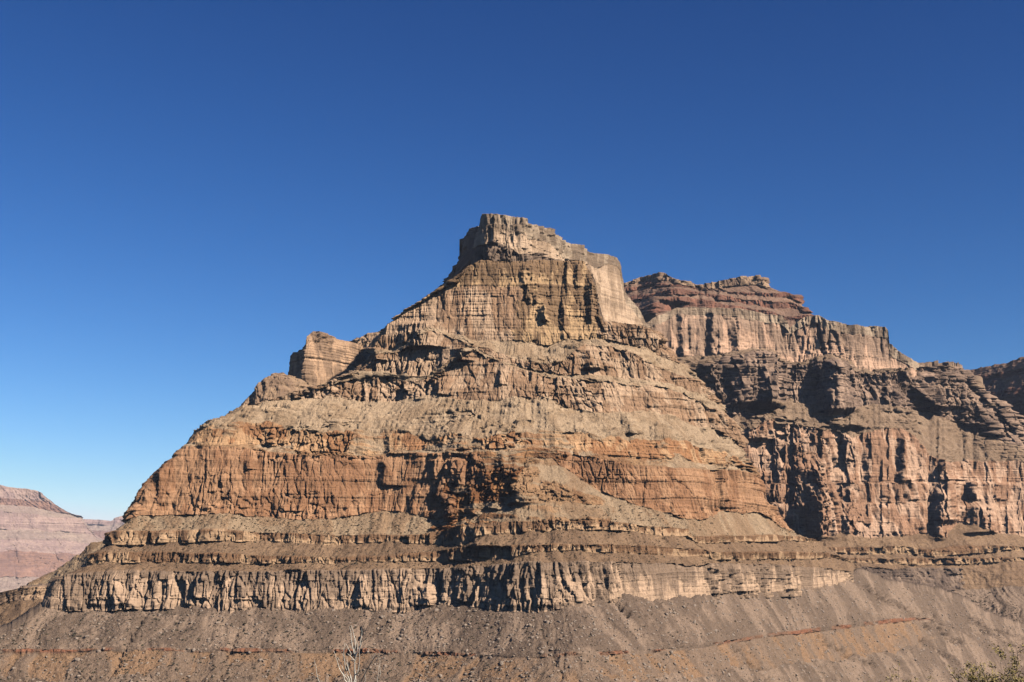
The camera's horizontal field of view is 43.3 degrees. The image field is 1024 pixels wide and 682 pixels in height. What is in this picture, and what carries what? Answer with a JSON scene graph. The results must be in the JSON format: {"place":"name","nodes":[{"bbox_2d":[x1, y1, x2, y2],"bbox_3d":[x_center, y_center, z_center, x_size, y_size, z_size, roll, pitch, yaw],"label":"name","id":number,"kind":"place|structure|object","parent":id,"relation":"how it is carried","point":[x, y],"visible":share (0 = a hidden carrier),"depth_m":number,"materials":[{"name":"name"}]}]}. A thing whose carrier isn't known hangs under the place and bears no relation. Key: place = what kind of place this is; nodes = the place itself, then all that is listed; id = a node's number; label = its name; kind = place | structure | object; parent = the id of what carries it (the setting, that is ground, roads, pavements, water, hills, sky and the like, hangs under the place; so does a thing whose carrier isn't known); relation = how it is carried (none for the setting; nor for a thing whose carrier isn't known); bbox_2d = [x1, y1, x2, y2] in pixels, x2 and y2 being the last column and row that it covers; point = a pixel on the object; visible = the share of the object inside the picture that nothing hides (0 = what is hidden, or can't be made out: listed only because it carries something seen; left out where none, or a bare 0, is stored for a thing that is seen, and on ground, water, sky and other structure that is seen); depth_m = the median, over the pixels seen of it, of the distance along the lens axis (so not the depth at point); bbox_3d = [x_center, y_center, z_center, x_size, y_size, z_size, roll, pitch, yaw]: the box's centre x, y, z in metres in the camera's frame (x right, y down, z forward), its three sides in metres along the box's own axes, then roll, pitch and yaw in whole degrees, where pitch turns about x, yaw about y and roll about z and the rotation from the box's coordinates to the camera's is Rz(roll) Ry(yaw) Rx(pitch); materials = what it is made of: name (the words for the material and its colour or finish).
{"place":"outdoors","nodes":[
{"label":"outdoors","id":0,"kind":"place"},
{"bbox_2d":[0,584,47,624],"bbox_3d":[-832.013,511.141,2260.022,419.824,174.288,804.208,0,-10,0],"label":"rock ledge","id":1,"kind":"object","parent":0,"point":[17,602],"visible":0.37,"depth_m":2038.88,"materials":[{"name":"brown stone"}]},
{"bbox_2d":[0,485,102,591],"bbox_3d":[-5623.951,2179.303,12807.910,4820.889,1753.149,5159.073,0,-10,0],"label":"hazy mesa","id":2,"kind":"structure","parent":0,"point":[41,534],"depth_m":13526.36,"materials":[{"name":"pink stone"}]},
{"bbox_2d":[26,541,104,585],"bbox_3d":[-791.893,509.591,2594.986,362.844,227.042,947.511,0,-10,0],"label":"orange ridge","id":3,"kind":"structure","parent":0,"point":[76,562],"depth_m":2426.14,"materials":[{"name":"brown stone"}]},
{"bbox_2d":[83,516,124,539],"bbox_3d":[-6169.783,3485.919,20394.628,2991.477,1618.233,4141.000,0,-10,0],"label":"distant mesa","id":4,"kind":"structure","parent":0,"point":[99,528],"depth_m":20245.15,"materials":[{"name":"stone"}]},
{"bbox_2d":[349,332,379,360],"bbox_3d":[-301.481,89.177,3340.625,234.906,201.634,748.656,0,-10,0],"label":"grey ridge","id":5,"kind":"structure","parent":0,"point":[365,341],"depth_m":3087.30,"materials":[{"name":"stone"}]},
{"bbox_2d":[361,651,384,681],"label":"bent branch","id":6,"kind":"object","parent":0,"point":[370,664],"visible":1,"depth_m":6.13,"materials":[{"name":"grey plant"}]},
{"bbox_2d":[42,259,854,613],"bbox_3d":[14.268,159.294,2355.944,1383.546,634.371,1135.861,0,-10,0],"label":"butte","id":7,"kind":"object","parent":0,"point":[534,393],"visible":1,"depth_m":1995.58,"materials":[{"name":"brown stone"}]},
{"bbox_2d":[239,372,312,407],"bbox_3d":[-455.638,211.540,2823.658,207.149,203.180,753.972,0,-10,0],"label":"rock shoulder","id":8,"kind":"object","parent":7,"relation":"attached to","point":[274,385],"visible":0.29,"depth_m":2512.44},
{"bbox_2d":[288,331,364,385],"bbox_3d":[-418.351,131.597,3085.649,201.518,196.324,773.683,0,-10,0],"label":"rock fin","id":9,"kind":"object","parent":7,"relation":"on","point":[319,358],"visible":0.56,"depth_m":2768.32,"materials":[{"name":"brown stone"}]},
{"bbox_2d":[439,226,478,286],"bbox_3d":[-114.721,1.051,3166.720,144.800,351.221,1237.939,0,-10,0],"label":"summit flank","id":10,"kind":"object","parent":7,"relation":"attached to","point":[466,243],"visible":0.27,"depth_m":2813.49,"materials":[{"name":"stone"}]},
{"bbox_2d":[92,504,846,569],"bbox_3d":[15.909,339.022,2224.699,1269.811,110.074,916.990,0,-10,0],"label":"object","id":11,"kind":"object","parent":7,"relation":"on","point":[416,535],"visible":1,"depth_m":1912.18,"materials":[{"name":"brown stone"}]},
{"bbox_2d":[0,568,1023,681],"bbox_3d":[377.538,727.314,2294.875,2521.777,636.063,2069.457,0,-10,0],"label":"talus slope","id":12,"kind":"structure","parent":0,"point":[744,635],"depth_m":1779.02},
{"bbox_2d":[314,626,361,681],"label":"dry shrub","id":13,"kind":"object","parent":12,"relation":"on","point":[355,673],"visible":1,"depth_m":5.88,"materials":[{"name":"grey plant"}]},
{"bbox_2d":[0,585,1016,681],"bbox_3d":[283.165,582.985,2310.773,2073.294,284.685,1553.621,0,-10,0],"label":"ground cover","id":14,"kind":"object","parent":12,"relation":"on","point":[346,639],"visible":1,"depth_m":1743.90,"materials":[{"name":"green plant"}]},
{"bbox_2d":[0,580,1023,681],"bbox_3d":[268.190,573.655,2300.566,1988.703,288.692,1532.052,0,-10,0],"label":"scree","id":15,"kind":"structure","parent":12,"relation":"on","point":[466,650],"depth_m":1756.08,"materials":[{"name":"stone"}]},
{"bbox_2d":[868,664,918,681],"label":"creosote bush","id":16,"kind":"object","parent":12,"relation":"on","point":[898,676],"visible":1,"depth_m":7.28,"materials":[{"name":"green plant"}]},
{"bbox_2d":[927,641,1023,681],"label":"creosote bush","id":17,"kind":"object","parent":12,"relation":"on","point":[972,678],"visible":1,"depth_m":7.85,"materials":[{"name":"green plant"}]},
{"bbox_2d":[0,0,1023,520],"label":"sky","id":18,"kind":"structure","parent":0,"point":[192,191],"materials":[{"name":"blue"}]},
{"bbox_2d":[471,213,650,327],"bbox_3d":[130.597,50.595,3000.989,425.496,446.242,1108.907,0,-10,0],"label":"summit cliff","id":19,"kind":"structure","parent":0,"point":[503,238],"depth_m":2605.07,"materials":[{"name":"brown stone"}]},
{"bbox_2d":[647,307,922,376],"bbox_3d":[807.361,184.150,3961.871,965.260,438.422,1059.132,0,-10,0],"label":"tan cliff","id":20,"kind":"structure","parent":0,"point":[697,331],"depth_m":3546.07,"materials":[{"name":"brown stone"}]},
{"bbox_2d":[624,272,814,326],"bbox_3d":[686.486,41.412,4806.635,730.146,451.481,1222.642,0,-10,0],"label":"red mesa","id":21,"kind":"structure","parent":20,"relation":"on","point":[654,295],"depth_m":4404.88,"materials":[{"name":"brown stone"}]},
{"bbox_2d":[677,347,1023,678],"bbox_3d":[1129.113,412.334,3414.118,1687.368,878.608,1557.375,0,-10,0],"label":"canyon wall","id":22,"kind":"structure","parent":0,"point":[899,474],"depth_m":3364.42,"materials":[{"name":"brown stone"}]},
{"bbox_2d":[965,592,1020,621],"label":"gully brush","id":23,"kind":"object","parent":22,"relation":"on","point":[1002,611],"visible":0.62,"depth_m":3111.24,"materials":[{"name":"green plant"}]},
{"bbox_2d":[970,357,1023,418],"bbox_3d":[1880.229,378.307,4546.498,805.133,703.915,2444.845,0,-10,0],"label":"red slope","id":24,"kind":"structure","parent":0,"point":[1003,381],"depth_m":4618.69,"materials":[{"name":"brown stone"}]}
]}

